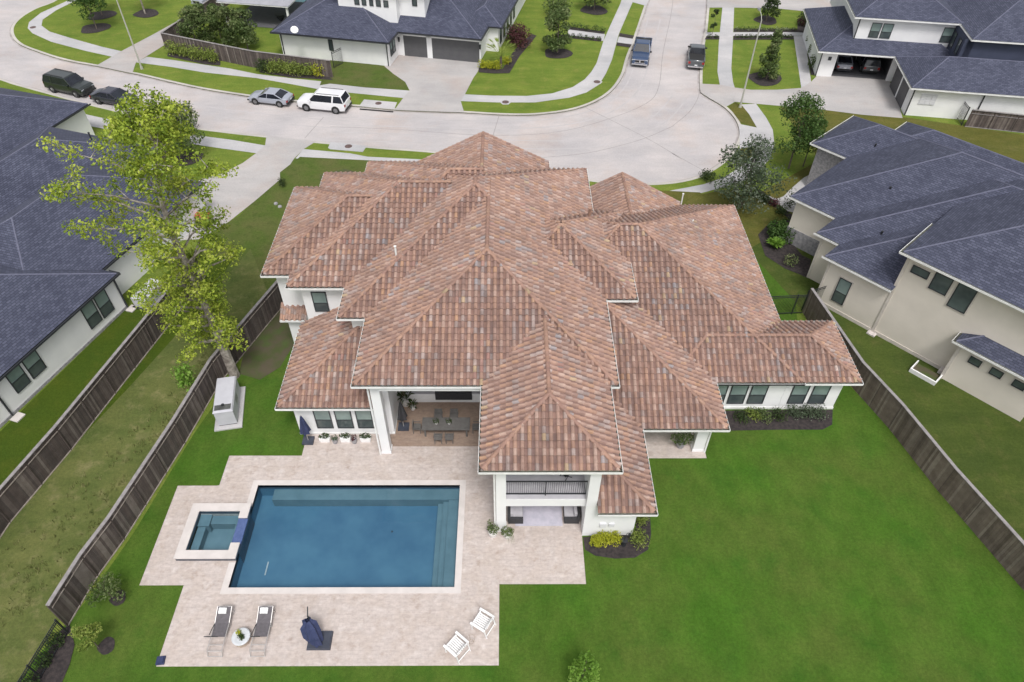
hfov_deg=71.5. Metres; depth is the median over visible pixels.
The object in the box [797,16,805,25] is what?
shrub
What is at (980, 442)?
lawn
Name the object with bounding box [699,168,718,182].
shrub
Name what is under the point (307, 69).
shrub
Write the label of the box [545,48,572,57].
mulch bed
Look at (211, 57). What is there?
shrub
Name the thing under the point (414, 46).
garage door
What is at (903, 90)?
garage door
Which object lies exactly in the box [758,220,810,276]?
mulch bed
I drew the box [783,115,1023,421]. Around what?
house
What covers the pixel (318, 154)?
pavement
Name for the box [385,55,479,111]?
driveway
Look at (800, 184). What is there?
path
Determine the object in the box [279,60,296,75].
shrub
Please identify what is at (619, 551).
mulch bed
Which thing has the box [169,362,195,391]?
shrub
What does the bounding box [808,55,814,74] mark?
mulch bed
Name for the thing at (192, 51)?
shrub
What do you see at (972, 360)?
window
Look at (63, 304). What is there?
house
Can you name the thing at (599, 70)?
pavement
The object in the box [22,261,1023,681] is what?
lawn
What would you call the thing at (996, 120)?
wooden fence
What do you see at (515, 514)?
sofa
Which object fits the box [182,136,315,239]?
driveway
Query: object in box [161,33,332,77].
wooden fence
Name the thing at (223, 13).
magnolia
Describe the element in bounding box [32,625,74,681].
mulch bed
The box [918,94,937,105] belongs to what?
shuttered window
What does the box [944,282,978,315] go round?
window
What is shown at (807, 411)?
shrub
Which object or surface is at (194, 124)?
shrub
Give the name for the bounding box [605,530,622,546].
shrub
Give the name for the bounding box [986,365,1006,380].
window
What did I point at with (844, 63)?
sedan
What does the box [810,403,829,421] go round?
shrub
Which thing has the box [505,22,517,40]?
shrub
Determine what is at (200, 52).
shrub
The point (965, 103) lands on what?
iron gate
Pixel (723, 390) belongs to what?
window
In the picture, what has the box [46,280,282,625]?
wooden fence
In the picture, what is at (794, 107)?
tree
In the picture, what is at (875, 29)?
window
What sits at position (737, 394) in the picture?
window
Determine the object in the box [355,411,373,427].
window
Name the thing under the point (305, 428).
parasol
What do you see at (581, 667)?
shrub
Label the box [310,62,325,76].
shrub
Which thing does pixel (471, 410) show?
porch floor
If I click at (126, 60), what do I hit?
driveway
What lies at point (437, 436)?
dining chair
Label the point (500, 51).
palm
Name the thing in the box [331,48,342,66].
iron gate
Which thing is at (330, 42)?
window
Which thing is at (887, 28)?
window
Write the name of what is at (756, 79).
mulch bed
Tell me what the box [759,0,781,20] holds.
tree
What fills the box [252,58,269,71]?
shrub
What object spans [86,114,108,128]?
pavement
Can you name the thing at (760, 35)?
hedge
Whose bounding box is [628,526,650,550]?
shrub
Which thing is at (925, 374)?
window well
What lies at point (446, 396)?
outdoor counter
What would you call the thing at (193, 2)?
pickup truck
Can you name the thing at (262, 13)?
pavilion
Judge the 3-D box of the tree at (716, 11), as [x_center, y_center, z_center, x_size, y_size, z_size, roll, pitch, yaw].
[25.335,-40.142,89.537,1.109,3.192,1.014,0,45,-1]
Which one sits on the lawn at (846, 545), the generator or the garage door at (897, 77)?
the generator
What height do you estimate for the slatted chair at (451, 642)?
1.241 m
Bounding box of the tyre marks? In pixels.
[1,17,686,148]
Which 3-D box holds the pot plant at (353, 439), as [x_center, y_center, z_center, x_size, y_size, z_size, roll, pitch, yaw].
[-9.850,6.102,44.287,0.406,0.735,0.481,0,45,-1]
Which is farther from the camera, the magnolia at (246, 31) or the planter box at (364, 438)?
the magnolia at (246, 31)
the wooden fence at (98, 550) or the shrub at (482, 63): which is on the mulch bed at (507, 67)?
the shrub at (482, 63)
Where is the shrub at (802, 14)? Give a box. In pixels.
[797,11,806,24]
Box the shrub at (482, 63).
[477,59,487,67]
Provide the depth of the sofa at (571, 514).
40.39 m
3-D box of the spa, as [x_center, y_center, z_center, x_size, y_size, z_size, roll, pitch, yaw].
[-16.687,11.262,40.474,3.360,1.970,3.460,0,45,-1]
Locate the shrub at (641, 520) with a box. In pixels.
[635,517,648,526]
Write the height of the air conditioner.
1.200 m
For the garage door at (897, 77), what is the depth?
78.74 m
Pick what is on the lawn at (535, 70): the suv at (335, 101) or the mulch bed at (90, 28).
the mulch bed at (90, 28)
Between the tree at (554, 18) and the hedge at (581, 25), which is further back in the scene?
the hedge at (581, 25)
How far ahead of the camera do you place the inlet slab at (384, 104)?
76.58 m
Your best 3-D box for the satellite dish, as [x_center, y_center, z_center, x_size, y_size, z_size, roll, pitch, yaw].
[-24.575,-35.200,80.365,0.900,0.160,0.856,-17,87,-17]
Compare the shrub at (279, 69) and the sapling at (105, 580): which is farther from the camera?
the shrub at (279, 69)
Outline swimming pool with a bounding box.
[220,480,465,593]
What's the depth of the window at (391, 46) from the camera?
82.90 m
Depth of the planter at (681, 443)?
43.82 m
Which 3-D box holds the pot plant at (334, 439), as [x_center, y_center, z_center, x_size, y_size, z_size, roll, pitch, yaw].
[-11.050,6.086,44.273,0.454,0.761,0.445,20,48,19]
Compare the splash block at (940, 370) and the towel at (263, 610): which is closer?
the towel at (263, 610)
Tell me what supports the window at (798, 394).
in the house at (578, 329)
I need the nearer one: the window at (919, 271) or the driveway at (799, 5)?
the window at (919, 271)
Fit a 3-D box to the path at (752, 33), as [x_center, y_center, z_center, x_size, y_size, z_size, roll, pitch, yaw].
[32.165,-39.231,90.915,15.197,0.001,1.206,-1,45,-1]
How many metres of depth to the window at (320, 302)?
46.13 m
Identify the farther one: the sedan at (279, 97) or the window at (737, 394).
the sedan at (279, 97)
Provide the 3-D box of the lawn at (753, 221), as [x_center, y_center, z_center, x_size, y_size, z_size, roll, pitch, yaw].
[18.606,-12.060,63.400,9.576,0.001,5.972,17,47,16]
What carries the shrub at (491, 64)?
on the mulch bed at (507, 67)
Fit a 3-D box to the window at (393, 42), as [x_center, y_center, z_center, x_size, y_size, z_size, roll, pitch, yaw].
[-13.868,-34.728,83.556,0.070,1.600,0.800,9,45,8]
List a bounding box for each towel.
[218,608,226,613]
[260,608,267,613]
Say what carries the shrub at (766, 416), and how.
on the mulch bed at (804, 423)
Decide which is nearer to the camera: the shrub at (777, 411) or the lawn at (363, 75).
the shrub at (777, 411)
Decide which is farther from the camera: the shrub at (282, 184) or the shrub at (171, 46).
the shrub at (171, 46)
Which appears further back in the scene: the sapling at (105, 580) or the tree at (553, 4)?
the tree at (553, 4)
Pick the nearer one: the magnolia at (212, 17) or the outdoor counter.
the outdoor counter
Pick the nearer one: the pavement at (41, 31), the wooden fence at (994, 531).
the wooden fence at (994, 531)
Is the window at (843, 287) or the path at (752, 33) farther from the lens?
the path at (752, 33)
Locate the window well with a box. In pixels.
[909,360,942,385]
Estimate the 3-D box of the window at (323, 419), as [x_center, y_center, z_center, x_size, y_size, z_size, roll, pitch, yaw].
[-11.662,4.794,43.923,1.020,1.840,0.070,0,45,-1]
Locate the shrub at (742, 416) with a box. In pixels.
[733,409,750,423]
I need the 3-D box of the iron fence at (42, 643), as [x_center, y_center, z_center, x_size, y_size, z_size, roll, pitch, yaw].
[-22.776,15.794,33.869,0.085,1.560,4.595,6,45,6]
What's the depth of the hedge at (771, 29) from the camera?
91.52 m
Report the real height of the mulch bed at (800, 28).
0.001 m
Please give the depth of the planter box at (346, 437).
44.32 m
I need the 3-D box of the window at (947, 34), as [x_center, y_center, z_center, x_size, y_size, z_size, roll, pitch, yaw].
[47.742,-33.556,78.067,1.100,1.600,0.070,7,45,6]
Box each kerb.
[0,8,740,184]
[11,0,646,115]
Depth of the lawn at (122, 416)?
41.99 m
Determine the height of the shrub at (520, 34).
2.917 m
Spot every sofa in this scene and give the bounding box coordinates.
[508,506,522,523]
[563,506,579,523]
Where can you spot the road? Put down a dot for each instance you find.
(701, 133)
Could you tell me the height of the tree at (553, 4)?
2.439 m
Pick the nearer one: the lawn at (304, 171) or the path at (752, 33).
the lawn at (304, 171)
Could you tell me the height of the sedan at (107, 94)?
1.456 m
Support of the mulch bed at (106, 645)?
on the lawn at (846, 545)
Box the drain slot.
[360,108,392,111]
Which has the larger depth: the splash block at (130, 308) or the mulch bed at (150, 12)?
the mulch bed at (150, 12)
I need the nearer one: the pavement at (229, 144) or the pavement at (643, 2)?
the pavement at (229, 144)
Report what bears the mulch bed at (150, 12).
on the lawn at (535, 70)
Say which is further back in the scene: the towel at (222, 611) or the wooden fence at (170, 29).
the wooden fence at (170, 29)
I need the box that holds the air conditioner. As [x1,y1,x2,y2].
[130,278,164,310]
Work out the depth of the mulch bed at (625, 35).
90.20 m
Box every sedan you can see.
[89,86,138,107]
[247,87,294,107]
[833,55,852,70]
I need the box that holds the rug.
[515,506,562,525]
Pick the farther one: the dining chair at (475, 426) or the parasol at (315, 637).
the dining chair at (475, 426)
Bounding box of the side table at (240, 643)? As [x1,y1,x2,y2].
[231,627,250,647]
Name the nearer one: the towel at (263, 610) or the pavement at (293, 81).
the towel at (263, 610)
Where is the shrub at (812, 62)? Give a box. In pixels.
[808,55,815,68]
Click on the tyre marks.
(450, 120)
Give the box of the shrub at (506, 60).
[502,55,511,64]
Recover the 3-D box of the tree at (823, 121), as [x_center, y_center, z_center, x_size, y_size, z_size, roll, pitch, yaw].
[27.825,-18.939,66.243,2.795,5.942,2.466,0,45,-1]
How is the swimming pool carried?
in the patio at (394, 629)
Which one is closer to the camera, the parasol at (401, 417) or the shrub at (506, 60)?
the parasol at (401, 417)
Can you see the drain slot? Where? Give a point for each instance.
(376, 110)
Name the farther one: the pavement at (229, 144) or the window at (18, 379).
the pavement at (229, 144)
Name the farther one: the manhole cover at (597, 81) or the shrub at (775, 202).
the manhole cover at (597, 81)
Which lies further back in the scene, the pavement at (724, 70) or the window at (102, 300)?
the pavement at (724, 70)
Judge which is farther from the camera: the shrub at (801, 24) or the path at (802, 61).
the shrub at (801, 24)
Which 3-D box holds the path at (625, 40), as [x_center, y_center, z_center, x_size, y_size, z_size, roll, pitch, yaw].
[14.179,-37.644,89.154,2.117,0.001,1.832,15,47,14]
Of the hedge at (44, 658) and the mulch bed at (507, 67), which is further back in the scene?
the mulch bed at (507, 67)
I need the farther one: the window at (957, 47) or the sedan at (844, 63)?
the sedan at (844, 63)
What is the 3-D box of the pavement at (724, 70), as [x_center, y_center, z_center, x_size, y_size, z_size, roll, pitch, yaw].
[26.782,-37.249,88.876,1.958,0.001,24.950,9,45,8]
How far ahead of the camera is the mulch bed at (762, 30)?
91.64 m
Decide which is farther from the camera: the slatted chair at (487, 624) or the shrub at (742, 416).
the shrub at (742, 416)
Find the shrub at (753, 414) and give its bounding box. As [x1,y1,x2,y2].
[744,406,763,422]
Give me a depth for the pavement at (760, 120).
72.55 m
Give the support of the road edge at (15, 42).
on the road
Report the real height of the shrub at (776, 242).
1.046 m
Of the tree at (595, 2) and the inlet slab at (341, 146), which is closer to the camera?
the inlet slab at (341, 146)
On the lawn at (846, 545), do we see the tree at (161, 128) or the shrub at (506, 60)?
the tree at (161, 128)
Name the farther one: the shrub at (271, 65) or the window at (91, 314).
the shrub at (271, 65)
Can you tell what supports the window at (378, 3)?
in the house at (382, 32)
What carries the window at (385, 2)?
in the house at (382, 32)
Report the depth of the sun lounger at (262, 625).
35.93 m
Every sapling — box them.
[67,621,102,651]
[85,571,125,607]
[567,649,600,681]
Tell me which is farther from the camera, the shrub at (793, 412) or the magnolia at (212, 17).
the magnolia at (212, 17)
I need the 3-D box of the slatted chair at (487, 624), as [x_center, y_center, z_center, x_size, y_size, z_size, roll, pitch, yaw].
[-1.447,14.169,35.888,0.995,1.241,0.990,24,49,22]
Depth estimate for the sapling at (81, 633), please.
34.32 m
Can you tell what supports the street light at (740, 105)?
on the lawn at (742, 115)
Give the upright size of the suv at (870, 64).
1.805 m
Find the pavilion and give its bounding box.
[216,0,302,27]
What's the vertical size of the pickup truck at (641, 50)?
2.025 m
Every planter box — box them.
[318,433,329,441]
[339,432,350,441]
[359,433,370,441]
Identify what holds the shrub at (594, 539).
on the mulch bed at (619, 551)
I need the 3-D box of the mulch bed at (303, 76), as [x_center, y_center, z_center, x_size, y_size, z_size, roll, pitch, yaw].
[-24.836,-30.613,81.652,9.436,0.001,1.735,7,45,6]
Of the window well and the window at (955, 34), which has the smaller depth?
the window well
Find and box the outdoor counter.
[406,391,479,401]
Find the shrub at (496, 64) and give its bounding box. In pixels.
[492,59,501,68]
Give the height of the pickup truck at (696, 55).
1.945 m
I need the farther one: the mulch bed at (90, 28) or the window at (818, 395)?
the mulch bed at (90, 28)
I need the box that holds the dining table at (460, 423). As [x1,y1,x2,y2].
[421,417,469,436]
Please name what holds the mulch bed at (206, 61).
on the lawn at (535, 70)
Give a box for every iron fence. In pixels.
[17,619,68,681]
[771,294,808,313]
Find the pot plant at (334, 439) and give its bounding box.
[331,434,337,443]
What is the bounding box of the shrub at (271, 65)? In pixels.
[262,57,277,73]
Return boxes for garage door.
[403,35,427,57]
[431,38,479,62]
[890,66,902,95]
[895,78,908,107]
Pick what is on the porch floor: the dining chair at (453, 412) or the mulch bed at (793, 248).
the dining chair at (453, 412)
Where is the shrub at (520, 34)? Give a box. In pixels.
[506,21,532,49]
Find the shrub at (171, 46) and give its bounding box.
[163,40,178,54]
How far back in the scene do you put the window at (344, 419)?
43.99 m
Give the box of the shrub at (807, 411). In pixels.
[798,403,817,420]
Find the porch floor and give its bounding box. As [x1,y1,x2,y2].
[390,391,479,445]
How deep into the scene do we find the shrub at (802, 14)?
92.49 m
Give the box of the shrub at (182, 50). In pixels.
[173,43,189,56]
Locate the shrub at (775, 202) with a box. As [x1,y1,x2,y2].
[768,196,780,208]
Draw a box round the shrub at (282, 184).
[277,177,285,186]
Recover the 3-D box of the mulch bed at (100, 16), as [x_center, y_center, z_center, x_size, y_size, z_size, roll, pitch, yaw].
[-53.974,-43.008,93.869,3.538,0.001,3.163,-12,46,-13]
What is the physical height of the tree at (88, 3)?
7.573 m
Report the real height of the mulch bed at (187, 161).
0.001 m
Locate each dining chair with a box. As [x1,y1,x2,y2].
[412,420,421,433]
[433,432,442,443]
[434,409,442,416]
[445,432,453,443]
[450,409,457,416]
[472,421,478,430]
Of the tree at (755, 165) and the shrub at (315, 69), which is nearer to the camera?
the tree at (755, 165)
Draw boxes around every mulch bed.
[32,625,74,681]
[81,23,110,32]
[89,10,116,19]
[97,637,114,654]
[109,589,125,605]
[133,9,158,17]
[167,53,219,64]
[176,152,203,165]
[260,69,332,79]
[479,34,536,72]
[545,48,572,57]
[562,35,600,40]
[565,26,604,33]
[580,4,607,14]
[583,517,650,558]
[617,42,631,46]
[619,33,633,38]
[725,410,832,430]
[733,36,793,39]
[734,28,796,31]
[748,72,781,85]
[754,15,776,24]
[754,190,809,276]
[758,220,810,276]
[797,18,805,32]
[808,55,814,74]
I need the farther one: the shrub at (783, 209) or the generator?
the shrub at (783, 209)
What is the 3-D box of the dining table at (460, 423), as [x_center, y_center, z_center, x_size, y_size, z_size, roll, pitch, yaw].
[-4.152,5.457,44.973,3.000,0.760,1.000,0,45,-1]
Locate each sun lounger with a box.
[204,606,234,656]
[249,606,275,656]
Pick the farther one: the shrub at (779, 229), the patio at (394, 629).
the shrub at (779, 229)
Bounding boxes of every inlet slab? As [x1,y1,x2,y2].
[328,142,366,151]
[359,99,396,108]
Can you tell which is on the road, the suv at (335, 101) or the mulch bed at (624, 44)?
the suv at (335, 101)
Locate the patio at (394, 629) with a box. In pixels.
[140,432,706,666]
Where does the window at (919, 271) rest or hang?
in the house at (909, 236)
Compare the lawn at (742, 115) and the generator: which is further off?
the lawn at (742, 115)
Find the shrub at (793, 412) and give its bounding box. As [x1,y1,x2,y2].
[786,404,805,420]
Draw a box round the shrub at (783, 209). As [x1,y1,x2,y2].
[775,204,789,215]
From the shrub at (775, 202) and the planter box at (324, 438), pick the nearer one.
the planter box at (324, 438)
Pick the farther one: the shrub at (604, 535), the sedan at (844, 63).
the sedan at (844, 63)
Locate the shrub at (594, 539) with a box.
[589,534,603,546]
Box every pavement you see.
[28,1,120,56]
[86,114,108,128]
[138,57,408,97]
[190,136,264,152]
[296,149,420,161]
[461,0,631,101]
[624,0,648,5]
[671,104,773,192]
[717,8,733,86]
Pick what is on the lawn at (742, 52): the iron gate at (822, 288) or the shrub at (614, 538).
the iron gate at (822, 288)
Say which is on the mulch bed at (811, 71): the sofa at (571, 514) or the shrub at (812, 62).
the shrub at (812, 62)
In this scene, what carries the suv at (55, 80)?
on the road
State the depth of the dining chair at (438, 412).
45.52 m
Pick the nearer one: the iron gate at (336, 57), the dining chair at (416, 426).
the dining chair at (416, 426)
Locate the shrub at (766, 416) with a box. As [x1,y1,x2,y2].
[755,407,775,424]
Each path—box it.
[568,29,604,40]
[617,37,632,43]
[706,32,802,35]
[770,175,808,211]
[794,36,810,86]
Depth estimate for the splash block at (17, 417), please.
45.72 m
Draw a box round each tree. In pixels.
[36,82,248,378]
[67,0,106,28]
[157,99,204,158]
[542,0,572,13]
[542,5,572,52]
[584,0,610,9]
[710,9,719,33]
[714,133,796,213]
[758,29,783,79]
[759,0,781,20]
[771,91,827,168]
[802,113,827,166]
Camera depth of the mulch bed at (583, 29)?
91.27 m
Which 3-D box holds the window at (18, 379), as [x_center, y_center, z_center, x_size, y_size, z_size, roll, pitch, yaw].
[-31.691,2.320,45.557,0.070,2.000,1.120,13,46,12]
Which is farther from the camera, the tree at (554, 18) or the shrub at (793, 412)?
the tree at (554, 18)
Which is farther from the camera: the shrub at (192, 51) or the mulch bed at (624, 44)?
the mulch bed at (624, 44)
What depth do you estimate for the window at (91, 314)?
50.21 m
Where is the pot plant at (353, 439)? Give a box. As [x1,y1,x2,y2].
[350,434,356,443]
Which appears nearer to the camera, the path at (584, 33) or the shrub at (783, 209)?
the shrub at (783, 209)
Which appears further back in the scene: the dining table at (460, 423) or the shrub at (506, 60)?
the shrub at (506, 60)
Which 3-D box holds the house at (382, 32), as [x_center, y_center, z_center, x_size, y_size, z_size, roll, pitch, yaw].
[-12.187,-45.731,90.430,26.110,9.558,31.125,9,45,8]
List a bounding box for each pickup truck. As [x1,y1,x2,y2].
[191,0,206,4]
[631,36,651,65]
[687,43,706,68]
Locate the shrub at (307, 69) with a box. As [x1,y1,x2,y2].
[300,63,314,74]
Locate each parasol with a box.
[300,415,314,444]
[300,606,333,649]
[397,402,409,430]
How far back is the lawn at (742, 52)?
72.68 m
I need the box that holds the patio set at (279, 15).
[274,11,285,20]
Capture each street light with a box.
[116,0,142,69]
[739,8,761,107]
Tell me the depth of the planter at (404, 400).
46.28 m
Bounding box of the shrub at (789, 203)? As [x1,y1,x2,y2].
[784,190,796,207]
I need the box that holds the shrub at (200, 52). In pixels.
[194,45,209,59]
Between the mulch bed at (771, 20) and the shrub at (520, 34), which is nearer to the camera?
the shrub at (520, 34)
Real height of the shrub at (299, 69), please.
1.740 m
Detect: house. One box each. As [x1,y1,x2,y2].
[0,88,206,427]
[260,131,863,535]
[270,0,525,65]
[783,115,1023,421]
[802,0,1023,119]
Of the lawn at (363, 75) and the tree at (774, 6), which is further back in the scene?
the tree at (774, 6)
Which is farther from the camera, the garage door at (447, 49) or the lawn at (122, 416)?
the garage door at (447, 49)
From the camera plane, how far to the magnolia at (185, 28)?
85.07 m
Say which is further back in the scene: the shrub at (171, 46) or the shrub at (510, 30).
the shrub at (510, 30)
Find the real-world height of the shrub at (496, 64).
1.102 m
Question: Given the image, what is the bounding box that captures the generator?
[212,376,245,431]
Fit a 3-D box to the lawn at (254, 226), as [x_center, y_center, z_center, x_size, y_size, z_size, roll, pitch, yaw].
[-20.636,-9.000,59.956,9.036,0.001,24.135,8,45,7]
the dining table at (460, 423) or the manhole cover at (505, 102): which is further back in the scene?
the manhole cover at (505, 102)
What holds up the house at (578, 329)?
on the lawn at (846, 545)
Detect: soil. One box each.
[239,311,293,379]
[320,169,354,181]
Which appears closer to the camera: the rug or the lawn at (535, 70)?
the rug
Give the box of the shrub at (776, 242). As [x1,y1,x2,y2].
[766,236,784,248]
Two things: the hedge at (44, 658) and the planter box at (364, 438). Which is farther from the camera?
the planter box at (364, 438)
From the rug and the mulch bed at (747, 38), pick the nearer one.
the rug
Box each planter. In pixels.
[397,391,414,406]
[407,398,418,410]
[487,519,514,543]
[670,432,695,448]
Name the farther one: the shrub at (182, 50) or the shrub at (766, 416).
the shrub at (182, 50)
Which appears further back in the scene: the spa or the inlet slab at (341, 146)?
the inlet slab at (341, 146)
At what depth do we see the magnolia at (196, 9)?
85.19 m
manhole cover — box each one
[500,100,510,104]
[592,80,601,83]
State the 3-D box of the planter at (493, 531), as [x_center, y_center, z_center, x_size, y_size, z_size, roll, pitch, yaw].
[-0.636,10.426,39.338,1.582,1.693,0.919,0,45,-1]
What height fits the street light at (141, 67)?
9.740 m
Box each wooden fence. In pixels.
[0,259,204,537]
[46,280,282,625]
[160,0,228,49]
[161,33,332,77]
[802,288,1023,589]
[964,109,1023,132]
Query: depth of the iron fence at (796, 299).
52.43 m
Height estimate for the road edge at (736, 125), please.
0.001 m
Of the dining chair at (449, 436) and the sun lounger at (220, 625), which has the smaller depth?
the sun lounger at (220, 625)
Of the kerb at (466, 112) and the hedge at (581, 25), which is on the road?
the kerb at (466, 112)
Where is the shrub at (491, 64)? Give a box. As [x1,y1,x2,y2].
[483,60,493,68]
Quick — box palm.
[486,37,515,67]
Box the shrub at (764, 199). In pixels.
[758,192,772,203]
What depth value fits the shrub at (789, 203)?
62.88 m
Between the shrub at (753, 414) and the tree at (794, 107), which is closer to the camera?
the shrub at (753, 414)
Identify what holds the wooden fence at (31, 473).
on the lawn at (46, 408)
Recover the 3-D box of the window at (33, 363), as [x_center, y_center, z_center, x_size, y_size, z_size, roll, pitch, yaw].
[-31.276,1.428,46.475,0.070,1.980,1.150,13,46,12]
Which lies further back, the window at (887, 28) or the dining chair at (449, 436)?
the window at (887, 28)
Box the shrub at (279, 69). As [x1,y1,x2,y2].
[272,58,286,72]
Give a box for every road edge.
[1,0,738,182]
[9,0,649,116]
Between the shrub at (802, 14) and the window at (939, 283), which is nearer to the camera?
the window at (939, 283)
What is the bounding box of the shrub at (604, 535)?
[596,529,611,547]
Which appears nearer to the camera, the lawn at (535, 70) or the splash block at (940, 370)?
the splash block at (940, 370)
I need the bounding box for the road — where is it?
[0,0,736,182]
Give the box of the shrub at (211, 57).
[202,46,218,62]
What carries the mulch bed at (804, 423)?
on the lawn at (846, 545)
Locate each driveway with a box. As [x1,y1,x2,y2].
[96,24,171,72]
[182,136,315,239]
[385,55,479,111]
[700,76,902,117]
[707,0,831,10]
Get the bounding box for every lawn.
[0,8,1023,663]
[0,249,266,681]
[0,256,234,484]
[14,0,643,115]
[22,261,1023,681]
[199,158,296,289]
[280,157,373,192]
[320,60,408,89]
[659,107,1023,246]
[677,190,775,229]
[729,102,755,126]
[752,242,1023,539]
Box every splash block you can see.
[10,412,25,422]
[125,304,135,312]
[866,330,876,336]
[937,366,943,374]
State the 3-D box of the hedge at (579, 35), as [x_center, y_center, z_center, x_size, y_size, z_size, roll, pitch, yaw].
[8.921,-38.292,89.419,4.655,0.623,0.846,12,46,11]
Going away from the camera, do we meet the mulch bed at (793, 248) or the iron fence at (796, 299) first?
the iron fence at (796, 299)
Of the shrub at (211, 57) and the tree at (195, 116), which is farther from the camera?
the shrub at (211, 57)
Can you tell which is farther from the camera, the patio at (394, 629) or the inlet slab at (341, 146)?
the inlet slab at (341, 146)
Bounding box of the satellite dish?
[290,26,297,32]
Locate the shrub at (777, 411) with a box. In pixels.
[770,406,789,421]
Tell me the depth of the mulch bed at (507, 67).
84.10 m
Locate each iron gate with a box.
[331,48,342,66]
[801,286,826,308]
[957,102,970,125]
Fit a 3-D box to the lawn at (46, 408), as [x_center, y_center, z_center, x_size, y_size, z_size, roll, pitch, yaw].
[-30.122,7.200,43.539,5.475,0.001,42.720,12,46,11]
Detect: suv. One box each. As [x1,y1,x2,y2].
[42,68,96,97]
[297,87,351,113]
[855,56,880,72]
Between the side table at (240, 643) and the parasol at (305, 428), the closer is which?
the side table at (240, 643)
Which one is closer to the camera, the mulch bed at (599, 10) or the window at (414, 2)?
the window at (414, 2)
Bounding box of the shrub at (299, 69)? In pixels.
[290,59,306,76]
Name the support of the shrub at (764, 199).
on the mulch bed at (793, 248)
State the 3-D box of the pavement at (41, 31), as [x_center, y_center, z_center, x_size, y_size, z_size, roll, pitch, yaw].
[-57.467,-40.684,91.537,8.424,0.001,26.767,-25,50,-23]
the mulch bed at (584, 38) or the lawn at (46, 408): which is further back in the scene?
the mulch bed at (584, 38)
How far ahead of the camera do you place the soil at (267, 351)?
50.21 m
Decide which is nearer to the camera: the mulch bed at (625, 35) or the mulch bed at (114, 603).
the mulch bed at (114, 603)
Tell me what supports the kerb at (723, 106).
on the road
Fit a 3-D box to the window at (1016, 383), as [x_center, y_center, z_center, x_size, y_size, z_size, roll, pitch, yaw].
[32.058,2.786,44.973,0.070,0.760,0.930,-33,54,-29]
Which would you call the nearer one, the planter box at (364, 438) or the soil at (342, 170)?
the planter box at (364, 438)
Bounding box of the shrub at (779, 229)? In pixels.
[767,216,795,244]
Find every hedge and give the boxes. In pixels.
[21,632,64,681]
[565,21,605,31]
[566,32,600,39]
[735,26,796,30]
[735,33,792,37]
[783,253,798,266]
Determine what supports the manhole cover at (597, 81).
on the pavement at (599, 70)
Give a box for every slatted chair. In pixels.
[443,631,470,663]
[470,607,495,638]
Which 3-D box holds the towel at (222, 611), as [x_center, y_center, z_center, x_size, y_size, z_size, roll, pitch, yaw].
[-14.731,13.722,36.211,0.400,0.160,0.260,0,45,-1]
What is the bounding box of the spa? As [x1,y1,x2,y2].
[173,503,254,562]
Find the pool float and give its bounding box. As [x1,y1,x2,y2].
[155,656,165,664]
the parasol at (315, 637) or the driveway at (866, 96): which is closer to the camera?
the parasol at (315, 637)
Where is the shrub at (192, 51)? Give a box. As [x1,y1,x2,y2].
[184,44,198,59]
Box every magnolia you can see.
[174,5,203,39]
[190,3,218,41]
[203,3,231,43]
[215,4,245,45]
[228,7,258,48]
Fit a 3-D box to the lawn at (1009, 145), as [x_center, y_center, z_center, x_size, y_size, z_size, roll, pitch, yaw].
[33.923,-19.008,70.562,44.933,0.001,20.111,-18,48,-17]
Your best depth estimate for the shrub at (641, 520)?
40.25 m
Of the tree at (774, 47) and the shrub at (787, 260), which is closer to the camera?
the shrub at (787, 260)
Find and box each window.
[6,364,30,393]
[22,350,46,378]
[80,300,102,329]
[93,289,114,318]
[310,292,329,311]
[312,411,333,427]
[328,39,333,50]
[333,411,353,427]
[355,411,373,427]
[375,0,380,6]
[383,0,388,7]
[389,42,392,56]
[392,39,395,52]
[412,0,416,5]
[718,386,728,402]
[726,386,748,403]
[746,386,768,403]
[787,386,810,403]
[807,386,831,403]
[830,276,853,306]
[868,23,882,37]
[879,23,894,38]
[908,263,932,281]
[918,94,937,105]
[926,271,954,296]
[939,27,955,42]
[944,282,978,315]
[949,31,957,48]
[954,37,962,54]
[965,354,984,369]
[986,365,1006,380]
[1009,377,1023,392]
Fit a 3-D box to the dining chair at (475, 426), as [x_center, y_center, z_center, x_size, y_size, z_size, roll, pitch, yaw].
[-2.251,5.409,44.941,0.500,0.900,0.540,0,45,-1]
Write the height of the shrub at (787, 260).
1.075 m
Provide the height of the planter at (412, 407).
0.670 m
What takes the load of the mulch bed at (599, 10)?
on the lawn at (535, 70)
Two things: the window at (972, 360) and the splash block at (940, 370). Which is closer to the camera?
the window at (972, 360)
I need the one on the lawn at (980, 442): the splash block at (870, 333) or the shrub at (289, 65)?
the splash block at (870, 333)

